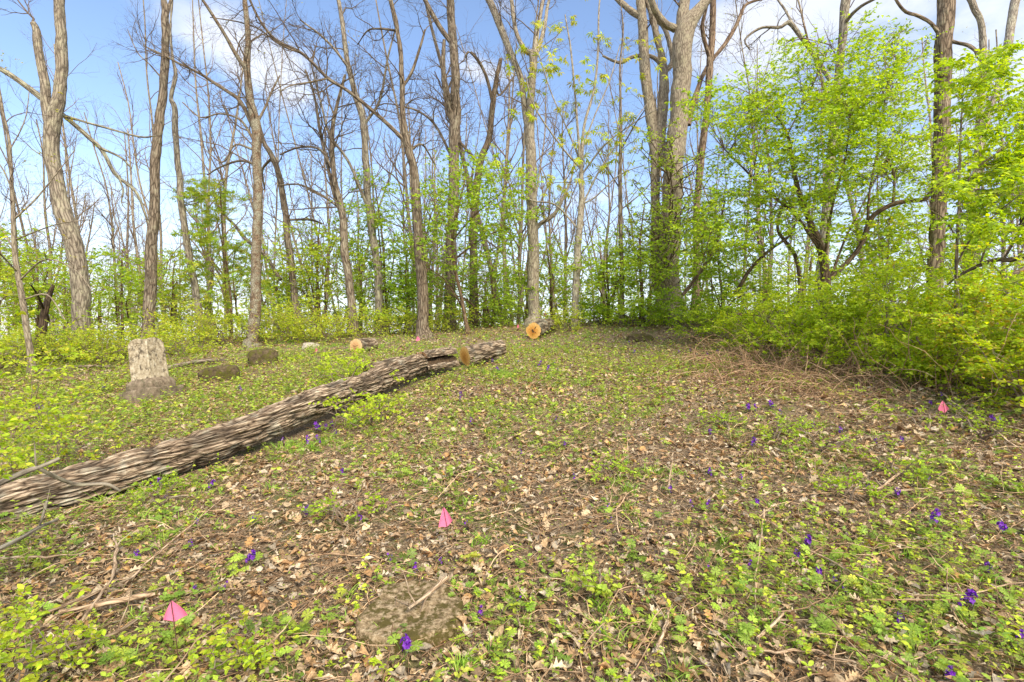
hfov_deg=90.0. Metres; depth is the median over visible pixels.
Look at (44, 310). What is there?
dark stump tree
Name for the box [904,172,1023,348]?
shrub
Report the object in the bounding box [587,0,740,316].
massive tree
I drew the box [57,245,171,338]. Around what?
leafy sapling
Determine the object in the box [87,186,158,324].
bare tree
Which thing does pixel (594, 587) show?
plant
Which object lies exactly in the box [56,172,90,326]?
bare tree
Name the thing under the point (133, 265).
bare tree
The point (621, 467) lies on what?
shrub
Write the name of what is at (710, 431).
violet wildflower
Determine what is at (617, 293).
leafy sapling
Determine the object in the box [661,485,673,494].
violet wildflower
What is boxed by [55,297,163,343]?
shrub
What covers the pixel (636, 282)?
leafy sapling
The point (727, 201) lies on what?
bare tree
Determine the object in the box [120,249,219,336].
leafy sapling
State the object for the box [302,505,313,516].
violet wildflower
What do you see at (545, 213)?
bare tree
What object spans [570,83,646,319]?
bare tree
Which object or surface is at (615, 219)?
bare tree
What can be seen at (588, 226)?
bare tree
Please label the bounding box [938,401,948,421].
marker flag
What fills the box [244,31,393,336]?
pale streaked tree
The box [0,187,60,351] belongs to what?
bare tree
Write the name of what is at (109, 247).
bare tree
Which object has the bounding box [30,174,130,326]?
bare tree
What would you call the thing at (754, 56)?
bare tree
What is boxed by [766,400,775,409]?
violet wildflower
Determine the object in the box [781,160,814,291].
bare tree
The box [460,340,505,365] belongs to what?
short log
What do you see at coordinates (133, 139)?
bare tree
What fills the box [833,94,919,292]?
bare tree
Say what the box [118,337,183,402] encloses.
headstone
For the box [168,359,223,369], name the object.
fallen pole
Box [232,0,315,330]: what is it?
bare tree
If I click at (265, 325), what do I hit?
shrub
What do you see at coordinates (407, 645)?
violet wildflower
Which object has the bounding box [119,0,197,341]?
bare tree
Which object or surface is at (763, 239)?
bare tree
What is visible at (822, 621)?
ground cover
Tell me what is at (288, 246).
leaning tree
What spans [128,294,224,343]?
shrub
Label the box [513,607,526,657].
fallen stick
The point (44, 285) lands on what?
leafy sapling
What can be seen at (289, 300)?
leafy sapling
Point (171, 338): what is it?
shrub
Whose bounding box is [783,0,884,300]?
bare tree
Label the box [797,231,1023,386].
shrub
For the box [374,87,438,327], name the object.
bare tree
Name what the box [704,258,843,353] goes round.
shrub
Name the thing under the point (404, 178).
bare tree
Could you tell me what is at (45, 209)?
bare tree
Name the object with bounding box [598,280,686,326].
shrub
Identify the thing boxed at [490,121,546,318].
bare tree
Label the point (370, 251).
bare tree
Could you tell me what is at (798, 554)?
violet wildflower
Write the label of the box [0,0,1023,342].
sky
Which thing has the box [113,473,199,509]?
shrub
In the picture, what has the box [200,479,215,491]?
violet wildflower
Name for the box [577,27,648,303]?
bare tree
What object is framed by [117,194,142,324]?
bare tree
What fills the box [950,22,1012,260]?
bare tree
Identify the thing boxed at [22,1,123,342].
bare tree
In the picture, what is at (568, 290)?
leafy sapling
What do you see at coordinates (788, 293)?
bare tree
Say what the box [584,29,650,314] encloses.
bare tree
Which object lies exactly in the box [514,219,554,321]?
bare tree
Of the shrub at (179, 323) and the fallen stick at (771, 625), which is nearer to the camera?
the fallen stick at (771, 625)
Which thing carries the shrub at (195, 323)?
on the ground at (568, 532)
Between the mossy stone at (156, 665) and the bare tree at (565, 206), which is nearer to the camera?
the mossy stone at (156, 665)
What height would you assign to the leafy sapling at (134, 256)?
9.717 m
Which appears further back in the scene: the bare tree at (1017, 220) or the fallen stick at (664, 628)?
the bare tree at (1017, 220)
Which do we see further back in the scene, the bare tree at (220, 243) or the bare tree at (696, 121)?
the bare tree at (220, 243)
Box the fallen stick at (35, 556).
[0,539,95,571]
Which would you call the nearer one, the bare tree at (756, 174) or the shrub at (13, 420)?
the shrub at (13, 420)
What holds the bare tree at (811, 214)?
on the ground at (568, 532)
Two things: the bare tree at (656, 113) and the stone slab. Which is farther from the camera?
the bare tree at (656, 113)
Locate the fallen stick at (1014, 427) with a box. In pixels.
[829,402,1023,431]
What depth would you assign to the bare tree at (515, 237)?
44.80 m
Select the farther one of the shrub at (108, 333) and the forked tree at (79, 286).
the shrub at (108, 333)
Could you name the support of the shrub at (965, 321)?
on the ground at (568, 532)
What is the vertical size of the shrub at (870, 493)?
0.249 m
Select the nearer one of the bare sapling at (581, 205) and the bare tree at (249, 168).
the bare sapling at (581, 205)
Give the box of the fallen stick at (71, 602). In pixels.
[0,577,132,619]
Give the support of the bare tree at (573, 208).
on the ground at (568, 532)
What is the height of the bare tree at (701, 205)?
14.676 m
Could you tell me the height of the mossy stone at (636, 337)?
0.334 m
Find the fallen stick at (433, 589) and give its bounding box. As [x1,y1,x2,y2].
[395,569,447,611]
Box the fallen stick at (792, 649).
[731,637,855,668]
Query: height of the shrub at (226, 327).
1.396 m
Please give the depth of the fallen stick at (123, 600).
2.80 m
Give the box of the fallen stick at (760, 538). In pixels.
[753,509,769,613]
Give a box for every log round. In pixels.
[350,338,377,353]
[526,318,554,338]
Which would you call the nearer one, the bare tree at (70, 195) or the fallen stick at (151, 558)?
the fallen stick at (151, 558)
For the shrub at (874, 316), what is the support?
on the ground at (568, 532)
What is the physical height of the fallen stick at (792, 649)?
0.178 m
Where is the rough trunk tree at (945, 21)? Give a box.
[894,0,1014,319]
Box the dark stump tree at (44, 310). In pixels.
[30,284,54,363]
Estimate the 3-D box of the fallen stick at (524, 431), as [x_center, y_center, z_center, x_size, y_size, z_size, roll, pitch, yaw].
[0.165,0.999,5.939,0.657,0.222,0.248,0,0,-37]
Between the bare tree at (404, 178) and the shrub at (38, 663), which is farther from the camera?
the bare tree at (404, 178)
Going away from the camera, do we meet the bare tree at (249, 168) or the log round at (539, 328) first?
the log round at (539, 328)
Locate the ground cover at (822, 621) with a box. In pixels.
[0,303,1023,681]
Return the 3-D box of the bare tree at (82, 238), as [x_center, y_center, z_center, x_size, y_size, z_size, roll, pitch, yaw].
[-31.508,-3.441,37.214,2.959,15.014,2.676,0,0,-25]
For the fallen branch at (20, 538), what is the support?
on the ground at (568, 532)
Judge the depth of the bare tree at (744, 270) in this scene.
19.36 m
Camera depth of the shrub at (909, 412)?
5.33 m
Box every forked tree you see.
[0,0,102,353]
[480,0,601,327]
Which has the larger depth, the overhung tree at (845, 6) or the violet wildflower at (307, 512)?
the overhung tree at (845, 6)
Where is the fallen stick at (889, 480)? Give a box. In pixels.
[863,470,903,489]
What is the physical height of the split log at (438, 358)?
0.451 m
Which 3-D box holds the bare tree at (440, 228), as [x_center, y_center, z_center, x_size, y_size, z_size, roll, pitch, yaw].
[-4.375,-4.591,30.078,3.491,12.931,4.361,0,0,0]
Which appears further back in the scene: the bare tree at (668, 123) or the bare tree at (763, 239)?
the bare tree at (763, 239)
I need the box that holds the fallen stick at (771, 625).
[756,603,818,641]
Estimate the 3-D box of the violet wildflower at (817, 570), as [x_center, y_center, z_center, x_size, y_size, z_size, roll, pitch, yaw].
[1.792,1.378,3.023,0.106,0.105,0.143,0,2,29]
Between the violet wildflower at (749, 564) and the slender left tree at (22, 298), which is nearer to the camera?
the violet wildflower at (749, 564)
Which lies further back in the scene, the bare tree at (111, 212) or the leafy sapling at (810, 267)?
the bare tree at (111, 212)
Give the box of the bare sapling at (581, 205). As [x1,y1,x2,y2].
[476,0,667,328]
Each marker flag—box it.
[163,600,187,661]
[439,506,451,547]
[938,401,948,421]
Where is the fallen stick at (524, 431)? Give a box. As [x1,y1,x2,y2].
[507,417,541,439]
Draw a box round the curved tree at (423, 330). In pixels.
[195,0,458,340]
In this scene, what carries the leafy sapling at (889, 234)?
on the ground at (568, 532)
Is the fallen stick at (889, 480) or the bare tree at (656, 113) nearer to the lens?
the fallen stick at (889, 480)
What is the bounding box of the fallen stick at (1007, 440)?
[942,393,1023,451]
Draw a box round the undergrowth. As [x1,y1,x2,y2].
[0,238,1020,346]
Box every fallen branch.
[0,440,120,491]
[0,490,58,549]
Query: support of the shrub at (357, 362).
on the ground at (568, 532)
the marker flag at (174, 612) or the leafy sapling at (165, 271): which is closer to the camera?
the marker flag at (174, 612)
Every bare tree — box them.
[0,95,70,339]
[0,157,38,321]
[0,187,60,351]
[2,59,113,344]
[5,162,62,345]
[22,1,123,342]
[25,113,90,332]
[30,82,110,309]
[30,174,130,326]
[32,126,92,340]
[52,83,144,339]
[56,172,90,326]
[56,194,100,339]
[67,96,165,337]
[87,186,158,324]
[92,191,140,326]
[94,132,142,337]
[95,195,123,328]
[97,62,183,333]
[98,101,166,310]
[102,207,181,333]
[105,222,140,313]
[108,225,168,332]
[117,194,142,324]
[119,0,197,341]
[124,153,171,333]
[134,212,147,251]
[144,0,252,323]
[147,0,242,285]
[159,125,212,322]
[164,227,195,310]
[168,175,226,337]
[190,19,267,334]
[191,182,228,311]
[203,97,277,330]
[205,162,242,336]
[225,96,286,275]
[226,0,354,329]
[230,70,323,326]
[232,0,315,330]
[241,201,284,325]
[243,141,285,310]
[263,110,337,332]
[263,127,314,276]
[263,188,307,331]
[278,91,340,309]
[293,88,360,327]
[297,109,395,305]
[311,30,376,328]
[312,195,356,325]
[321,217,367,329]
[328,75,428,332]
[334,142,392,330]
[339,0,441,285]
[342,94,401,283]
[362,187,385,328]
[363,126,436,329]
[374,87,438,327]
[376,107,445,328]
[391,123,465,323]
[401,129,442,317]
[418,0,505,322]
[418,89,492,329]
[418,166,461,307]
[422,106,461,329]
[427,178,444,306]
[431,150,492,319]
[436,0,540,309]
[446,109,491,320]
[459,3,535,318]
[459,130,517,291]
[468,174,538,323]
[472,0,587,323]
[482,24,551,312]
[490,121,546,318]
[500,163,522,323]
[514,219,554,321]
[519,85,581,310]
[521,64,567,304]
[523,97,568,313]
[525,221,563,309]
[537,83,605,317]
[538,109,584,290]
[542,194,591,319]
[544,175,582,316]
[559,107,589,296]
[565,153,616,304]
[568,144,608,320]
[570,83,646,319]
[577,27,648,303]
[578,169,609,302]
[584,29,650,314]
[606,166,637,297]
[623,32,691,198]
[630,48,695,302]
[648,0,690,193]
[661,111,708,300]
[667,74,732,310]
[683,45,739,259]
[683,111,727,306]
[684,117,746,305]
[686,120,750,309]
[693,2,791,306]
[708,0,776,302]
[716,62,801,283]
[728,67,804,308]
[740,175,791,301]
[755,151,854,305]
[770,129,846,304]
[774,106,855,289]
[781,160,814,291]
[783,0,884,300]
[791,72,858,206]
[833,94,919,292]
[860,164,897,257]
[888,41,973,252]
[890,192,955,288]
[915,157,953,291]
[948,129,996,239]
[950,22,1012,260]
[950,117,1001,301]
[966,29,1021,304]
[985,93,1023,305]
[991,149,1021,287]
[995,207,1023,305]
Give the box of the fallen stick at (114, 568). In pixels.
[59,532,133,652]
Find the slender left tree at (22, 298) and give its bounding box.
[0,49,127,374]
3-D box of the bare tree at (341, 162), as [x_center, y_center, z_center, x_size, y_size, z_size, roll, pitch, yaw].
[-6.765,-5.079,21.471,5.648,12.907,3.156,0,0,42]
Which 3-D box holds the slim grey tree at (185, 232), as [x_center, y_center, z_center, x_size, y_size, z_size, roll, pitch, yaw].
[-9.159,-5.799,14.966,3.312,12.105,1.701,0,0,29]
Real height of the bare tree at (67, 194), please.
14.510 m
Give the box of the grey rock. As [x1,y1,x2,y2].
[302,342,319,349]
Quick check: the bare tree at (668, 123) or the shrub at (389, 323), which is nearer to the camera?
the shrub at (389, 323)
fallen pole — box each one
[34,365,117,373]
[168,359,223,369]
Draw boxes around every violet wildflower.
[127,547,150,560]
[182,538,199,548]
[188,583,202,595]
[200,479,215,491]
[212,581,227,592]
[233,549,263,570]
[302,435,315,444]
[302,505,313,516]
[307,421,324,432]
[337,468,350,474]
[387,553,398,562]
[387,633,423,660]
[407,562,424,576]
[471,605,491,624]
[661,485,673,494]
[701,500,717,511]
[703,429,715,435]
[707,467,717,476]
[740,403,754,412]
[741,559,761,571]
[748,436,761,446]
[749,498,761,509]
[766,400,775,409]
[785,548,806,557]
[791,534,819,552]
[806,567,824,576]
[826,576,842,589]
[836,586,853,600]
[887,487,907,497]
[889,611,911,630]
[925,508,953,527]
[935,658,969,681]
[940,589,983,616]
[979,561,998,577]
[985,520,1016,533]
[1008,629,1023,648]
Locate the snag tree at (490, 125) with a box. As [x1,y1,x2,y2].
[444,35,539,327]
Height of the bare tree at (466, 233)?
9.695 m
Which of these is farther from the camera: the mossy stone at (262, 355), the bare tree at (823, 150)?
the bare tree at (823, 150)
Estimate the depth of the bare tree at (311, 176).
23.00 m
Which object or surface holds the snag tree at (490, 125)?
on the ground at (568, 532)
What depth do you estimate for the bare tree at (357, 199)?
28.32 m
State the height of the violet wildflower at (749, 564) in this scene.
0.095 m
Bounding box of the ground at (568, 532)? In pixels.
[0,312,1023,681]
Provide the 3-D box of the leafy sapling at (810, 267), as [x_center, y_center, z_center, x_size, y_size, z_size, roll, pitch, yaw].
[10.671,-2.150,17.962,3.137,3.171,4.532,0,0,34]
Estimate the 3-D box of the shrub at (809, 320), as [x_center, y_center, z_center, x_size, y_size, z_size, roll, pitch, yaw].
[5.214,-0.381,8.714,2.482,1.637,2.806,0,0,0]
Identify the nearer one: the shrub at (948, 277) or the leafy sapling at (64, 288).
the shrub at (948, 277)
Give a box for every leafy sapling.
[0,213,99,333]
[0,235,53,336]
[0,254,63,346]
[29,240,108,342]
[53,272,140,344]
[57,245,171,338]
[98,254,200,322]
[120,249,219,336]
[129,264,221,336]
[164,257,248,326]
[178,172,274,338]
[222,237,306,320]
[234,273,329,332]
[261,217,366,332]
[261,272,344,334]
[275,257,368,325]
[322,233,406,329]
[326,165,440,329]
[354,239,447,332]
[382,234,469,324]
[391,145,550,334]
[409,243,541,327]
[442,258,524,326]
[478,242,564,320]
[512,233,591,322]
[540,257,610,318]
[553,203,662,321]
[579,269,653,314]
[591,240,692,307]
[595,200,690,323]
[659,190,792,323]
[680,245,738,310]
[715,239,807,311]
[758,232,851,309]
[819,185,949,306]
[922,215,1017,312]
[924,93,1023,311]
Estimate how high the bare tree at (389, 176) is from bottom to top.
11.704 m
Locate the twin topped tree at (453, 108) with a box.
[375,0,485,329]
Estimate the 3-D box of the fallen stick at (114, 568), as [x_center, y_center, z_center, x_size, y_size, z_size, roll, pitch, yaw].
[-2.414,1.412,3.114,0.250,0.162,1.586,0,0,-32]
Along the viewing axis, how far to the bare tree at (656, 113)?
20.15 m
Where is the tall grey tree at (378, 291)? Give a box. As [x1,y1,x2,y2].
[258,0,444,334]
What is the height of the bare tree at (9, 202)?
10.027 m
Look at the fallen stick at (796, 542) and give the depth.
2.91 m
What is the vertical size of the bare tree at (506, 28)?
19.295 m
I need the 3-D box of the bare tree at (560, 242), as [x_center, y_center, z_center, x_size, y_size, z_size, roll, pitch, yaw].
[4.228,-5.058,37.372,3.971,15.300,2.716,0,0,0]
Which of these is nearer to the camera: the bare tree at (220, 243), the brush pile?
the brush pile
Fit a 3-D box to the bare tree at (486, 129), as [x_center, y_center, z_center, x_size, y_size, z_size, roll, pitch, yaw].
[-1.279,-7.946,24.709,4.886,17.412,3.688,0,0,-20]
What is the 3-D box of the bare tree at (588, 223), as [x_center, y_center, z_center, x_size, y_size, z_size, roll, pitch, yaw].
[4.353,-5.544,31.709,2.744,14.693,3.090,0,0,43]
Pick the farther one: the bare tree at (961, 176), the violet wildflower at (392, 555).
the bare tree at (961, 176)
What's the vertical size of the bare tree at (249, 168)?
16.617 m
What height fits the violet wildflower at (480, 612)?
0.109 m
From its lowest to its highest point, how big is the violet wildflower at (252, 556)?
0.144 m
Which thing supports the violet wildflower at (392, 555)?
on the ground at (568, 532)
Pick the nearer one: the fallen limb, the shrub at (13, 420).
the shrub at (13, 420)
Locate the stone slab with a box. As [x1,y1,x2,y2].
[356,580,463,655]
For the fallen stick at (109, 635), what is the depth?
2.55 m
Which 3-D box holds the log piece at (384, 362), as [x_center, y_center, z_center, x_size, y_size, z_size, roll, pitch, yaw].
[-2.272,0.434,9.235,0.202,0.320,0.888,0,0,35]
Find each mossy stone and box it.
[142,652,200,679]
[198,365,240,381]
[247,348,277,366]
[626,333,653,341]
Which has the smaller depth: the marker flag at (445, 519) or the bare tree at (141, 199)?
the marker flag at (445, 519)
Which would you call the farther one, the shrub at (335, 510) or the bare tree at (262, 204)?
the bare tree at (262, 204)
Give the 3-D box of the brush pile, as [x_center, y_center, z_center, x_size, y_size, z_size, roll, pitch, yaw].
[4.344,0.217,8.378,4.136,1.462,6.375,0,0,0]
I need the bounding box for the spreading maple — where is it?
[654,2,1008,331]
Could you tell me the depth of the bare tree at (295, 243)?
21.61 m
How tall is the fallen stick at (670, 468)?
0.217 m
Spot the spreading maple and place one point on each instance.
(857, 102)
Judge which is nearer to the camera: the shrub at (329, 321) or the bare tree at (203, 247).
the shrub at (329, 321)
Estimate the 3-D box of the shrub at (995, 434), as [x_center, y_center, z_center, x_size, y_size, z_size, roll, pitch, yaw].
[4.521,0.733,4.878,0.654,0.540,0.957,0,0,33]
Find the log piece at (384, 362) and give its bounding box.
[364,356,403,371]
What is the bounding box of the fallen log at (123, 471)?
[0,354,427,523]
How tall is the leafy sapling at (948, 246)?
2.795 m
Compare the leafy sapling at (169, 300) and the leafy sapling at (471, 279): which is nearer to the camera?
the leafy sapling at (471, 279)
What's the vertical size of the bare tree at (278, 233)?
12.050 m
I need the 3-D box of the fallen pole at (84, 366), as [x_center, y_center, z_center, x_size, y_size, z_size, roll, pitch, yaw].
[-8.596,0.561,10.068,1.350,0.171,0.070,0,0,-27]
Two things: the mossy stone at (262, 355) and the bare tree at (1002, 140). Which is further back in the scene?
the bare tree at (1002, 140)
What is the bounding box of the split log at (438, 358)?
[416,347,458,372]
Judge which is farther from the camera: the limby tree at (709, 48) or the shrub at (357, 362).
the limby tree at (709, 48)
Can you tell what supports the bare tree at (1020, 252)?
on the ground at (568, 532)
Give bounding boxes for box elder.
[890,34,1023,384]
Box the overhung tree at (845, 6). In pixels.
[723,0,885,309]
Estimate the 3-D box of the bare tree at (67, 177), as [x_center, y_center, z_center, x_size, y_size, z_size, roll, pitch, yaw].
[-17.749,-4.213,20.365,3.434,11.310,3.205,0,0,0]
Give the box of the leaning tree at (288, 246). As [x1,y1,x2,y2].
[183,130,333,335]
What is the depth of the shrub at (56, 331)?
11.44 m
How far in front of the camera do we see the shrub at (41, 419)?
4.96 m
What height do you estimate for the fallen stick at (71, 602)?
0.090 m
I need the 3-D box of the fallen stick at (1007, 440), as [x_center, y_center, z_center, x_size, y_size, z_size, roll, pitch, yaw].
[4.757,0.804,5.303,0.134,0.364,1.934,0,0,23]
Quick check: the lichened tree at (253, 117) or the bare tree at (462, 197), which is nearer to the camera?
the lichened tree at (253, 117)
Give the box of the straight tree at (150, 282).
[116,0,172,337]
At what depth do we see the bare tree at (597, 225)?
35.61 m
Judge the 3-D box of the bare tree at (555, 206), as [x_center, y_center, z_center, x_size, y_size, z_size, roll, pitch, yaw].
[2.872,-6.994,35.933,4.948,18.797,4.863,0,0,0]
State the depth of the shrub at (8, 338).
10.15 m
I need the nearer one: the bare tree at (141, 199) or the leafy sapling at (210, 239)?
the leafy sapling at (210, 239)
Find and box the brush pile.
[650,309,1020,417]
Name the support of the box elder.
on the ground at (568, 532)
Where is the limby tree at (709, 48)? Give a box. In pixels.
[670,0,772,309]
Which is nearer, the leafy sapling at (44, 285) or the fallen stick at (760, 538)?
the fallen stick at (760, 538)
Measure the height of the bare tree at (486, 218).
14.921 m
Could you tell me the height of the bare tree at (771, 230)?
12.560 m
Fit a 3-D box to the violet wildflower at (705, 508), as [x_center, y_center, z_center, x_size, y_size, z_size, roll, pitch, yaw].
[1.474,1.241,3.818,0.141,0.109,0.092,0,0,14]
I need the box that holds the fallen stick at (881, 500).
[880,488,928,502]
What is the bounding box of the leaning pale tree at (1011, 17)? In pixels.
[933,0,1020,307]
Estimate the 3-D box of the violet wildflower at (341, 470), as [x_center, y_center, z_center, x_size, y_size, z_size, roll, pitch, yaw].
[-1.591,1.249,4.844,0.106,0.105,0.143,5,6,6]
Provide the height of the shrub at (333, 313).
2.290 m
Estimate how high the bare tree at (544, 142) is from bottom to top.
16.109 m
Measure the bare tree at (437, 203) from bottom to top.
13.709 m
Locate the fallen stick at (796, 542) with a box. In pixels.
[767,520,1023,601]
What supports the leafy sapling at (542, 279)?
on the ground at (568, 532)
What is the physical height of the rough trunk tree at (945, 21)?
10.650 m
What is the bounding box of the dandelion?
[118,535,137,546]
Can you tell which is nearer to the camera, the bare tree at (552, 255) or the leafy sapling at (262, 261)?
the leafy sapling at (262, 261)
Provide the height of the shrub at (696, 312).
1.440 m
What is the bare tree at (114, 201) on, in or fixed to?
on the ground at (568, 532)
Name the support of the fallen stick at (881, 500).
on the ground at (568, 532)
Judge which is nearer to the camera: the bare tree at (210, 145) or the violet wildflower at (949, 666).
the violet wildflower at (949, 666)
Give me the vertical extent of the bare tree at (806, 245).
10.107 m
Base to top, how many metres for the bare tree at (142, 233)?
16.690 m
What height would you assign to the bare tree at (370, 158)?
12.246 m
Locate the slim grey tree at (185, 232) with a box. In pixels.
[157,1,234,338]
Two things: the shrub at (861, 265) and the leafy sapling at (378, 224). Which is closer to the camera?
the shrub at (861, 265)
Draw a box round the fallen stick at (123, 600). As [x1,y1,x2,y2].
[58,583,163,613]
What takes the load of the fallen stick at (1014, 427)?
on the ground at (568, 532)
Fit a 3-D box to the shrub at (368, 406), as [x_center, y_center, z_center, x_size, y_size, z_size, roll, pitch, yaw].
[-1.845,0.771,6.528,1.150,0.768,1.798,0,0,0]
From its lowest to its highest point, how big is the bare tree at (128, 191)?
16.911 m
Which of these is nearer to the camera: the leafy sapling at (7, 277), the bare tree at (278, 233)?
the leafy sapling at (7, 277)
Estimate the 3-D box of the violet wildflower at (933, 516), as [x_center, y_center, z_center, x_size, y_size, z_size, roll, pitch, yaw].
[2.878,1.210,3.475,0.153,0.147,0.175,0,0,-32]
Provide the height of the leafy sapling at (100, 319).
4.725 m
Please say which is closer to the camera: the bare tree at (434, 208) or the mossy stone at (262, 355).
the mossy stone at (262, 355)
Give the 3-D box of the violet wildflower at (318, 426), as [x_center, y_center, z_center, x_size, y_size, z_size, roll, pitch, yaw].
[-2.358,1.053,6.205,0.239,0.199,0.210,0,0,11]
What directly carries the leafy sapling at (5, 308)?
on the ground at (568, 532)
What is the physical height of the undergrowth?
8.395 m
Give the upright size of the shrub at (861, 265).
1.630 m
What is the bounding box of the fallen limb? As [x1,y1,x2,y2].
[0,67,155,223]
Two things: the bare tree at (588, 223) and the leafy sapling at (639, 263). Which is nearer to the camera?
the leafy sapling at (639, 263)
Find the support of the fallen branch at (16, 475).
on the fallen log at (123, 471)
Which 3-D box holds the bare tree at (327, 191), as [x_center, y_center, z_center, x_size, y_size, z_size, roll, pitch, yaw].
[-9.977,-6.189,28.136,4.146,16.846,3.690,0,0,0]
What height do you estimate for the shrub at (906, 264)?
1.825 m
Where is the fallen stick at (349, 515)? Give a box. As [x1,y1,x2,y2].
[342,485,363,547]
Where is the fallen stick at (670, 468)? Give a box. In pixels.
[658,453,686,486]
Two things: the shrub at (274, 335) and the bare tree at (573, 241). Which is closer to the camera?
the shrub at (274, 335)
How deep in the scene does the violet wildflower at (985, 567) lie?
2.93 m
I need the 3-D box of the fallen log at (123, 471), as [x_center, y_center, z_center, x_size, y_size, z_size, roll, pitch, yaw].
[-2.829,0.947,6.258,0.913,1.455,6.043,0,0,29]
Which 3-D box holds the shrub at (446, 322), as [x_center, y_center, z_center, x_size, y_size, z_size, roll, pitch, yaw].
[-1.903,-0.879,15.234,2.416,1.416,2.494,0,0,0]
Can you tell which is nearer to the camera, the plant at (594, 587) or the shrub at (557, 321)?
the plant at (594, 587)
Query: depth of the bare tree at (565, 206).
20.34 m
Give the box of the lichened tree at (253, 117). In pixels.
[106,0,336,347]
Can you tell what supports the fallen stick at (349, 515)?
on the ground at (568, 532)
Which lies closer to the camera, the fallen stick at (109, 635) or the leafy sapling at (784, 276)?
the fallen stick at (109, 635)
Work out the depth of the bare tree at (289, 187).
24.98 m
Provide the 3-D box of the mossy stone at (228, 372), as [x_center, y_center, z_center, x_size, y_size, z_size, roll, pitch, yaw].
[-5.376,0.671,9.415,0.700,0.466,0.269,0,0,-15]
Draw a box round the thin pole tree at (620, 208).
[584,0,684,324]
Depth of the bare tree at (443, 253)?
22.80 m
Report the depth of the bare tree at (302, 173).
21.07 m
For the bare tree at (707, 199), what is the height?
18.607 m
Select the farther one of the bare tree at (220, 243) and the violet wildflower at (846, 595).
the bare tree at (220, 243)
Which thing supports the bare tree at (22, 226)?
on the ground at (568, 532)
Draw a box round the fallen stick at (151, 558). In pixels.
[125,497,223,583]
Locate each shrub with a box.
[0,229,70,479]
[0,302,110,360]
[0,306,152,362]
[0,314,115,374]
[0,339,153,481]
[0,574,141,681]
[47,314,186,365]
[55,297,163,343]
[99,315,230,358]
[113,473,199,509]
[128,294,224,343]
[137,290,242,341]
[159,290,275,345]
[166,605,284,681]
[224,292,303,337]
[228,293,342,343]
[260,293,389,341]
[283,274,374,332]
[289,348,373,389]
[297,472,397,525]
[308,369,416,431]
[343,297,417,335]
[372,301,431,334]
[402,286,486,332]
[437,289,521,329]
[475,283,545,326]
[530,297,590,331]
[560,300,623,324]
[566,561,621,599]
[582,449,643,485]
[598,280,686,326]
[624,271,719,327]
[664,283,784,341]
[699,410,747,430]
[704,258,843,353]
[723,264,925,362]
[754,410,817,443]
[779,258,903,320]
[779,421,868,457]
[793,175,950,373]
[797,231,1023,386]
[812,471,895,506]
[818,242,996,334]
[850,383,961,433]
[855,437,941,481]
[859,213,1023,396]
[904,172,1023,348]
[913,304,1023,414]
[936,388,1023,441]
[938,241,1023,390]
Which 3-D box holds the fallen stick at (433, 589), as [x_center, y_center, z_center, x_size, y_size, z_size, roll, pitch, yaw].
[-0.459,1.326,2.791,0.306,0.231,0.195,0,0,-33]
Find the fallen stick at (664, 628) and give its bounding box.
[649,594,672,646]
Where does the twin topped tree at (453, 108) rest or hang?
on the ground at (568, 532)
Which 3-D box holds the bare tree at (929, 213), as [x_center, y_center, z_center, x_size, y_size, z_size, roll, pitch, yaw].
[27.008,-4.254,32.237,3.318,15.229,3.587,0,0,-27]
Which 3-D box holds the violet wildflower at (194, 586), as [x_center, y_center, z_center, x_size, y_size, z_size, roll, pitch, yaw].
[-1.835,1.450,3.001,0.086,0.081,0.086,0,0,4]
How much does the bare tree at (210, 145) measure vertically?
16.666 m
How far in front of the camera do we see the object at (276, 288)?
17.04 m
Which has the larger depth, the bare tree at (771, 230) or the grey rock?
the bare tree at (771, 230)
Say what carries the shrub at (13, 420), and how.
on the ground at (568, 532)
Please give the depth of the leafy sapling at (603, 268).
14.73 m
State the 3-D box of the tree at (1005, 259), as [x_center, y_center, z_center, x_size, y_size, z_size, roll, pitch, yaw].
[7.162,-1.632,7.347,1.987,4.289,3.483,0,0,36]
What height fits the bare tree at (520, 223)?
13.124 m
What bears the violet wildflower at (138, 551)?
on the ground at (568, 532)
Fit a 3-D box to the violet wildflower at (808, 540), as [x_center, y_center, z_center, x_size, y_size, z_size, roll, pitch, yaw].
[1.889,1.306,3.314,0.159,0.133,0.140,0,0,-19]
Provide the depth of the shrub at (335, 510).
3.86 m
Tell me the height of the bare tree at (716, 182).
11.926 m
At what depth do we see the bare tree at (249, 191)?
29.23 m
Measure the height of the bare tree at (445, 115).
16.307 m
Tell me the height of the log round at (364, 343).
0.401 m
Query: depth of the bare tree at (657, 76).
25.20 m
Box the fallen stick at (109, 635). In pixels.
[35,593,176,659]
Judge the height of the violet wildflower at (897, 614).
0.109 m
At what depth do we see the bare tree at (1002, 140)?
20.04 m
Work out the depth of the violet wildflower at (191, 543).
3.56 m
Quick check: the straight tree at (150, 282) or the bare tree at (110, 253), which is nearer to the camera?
the straight tree at (150, 282)
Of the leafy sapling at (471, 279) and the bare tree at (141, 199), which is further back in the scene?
the bare tree at (141, 199)

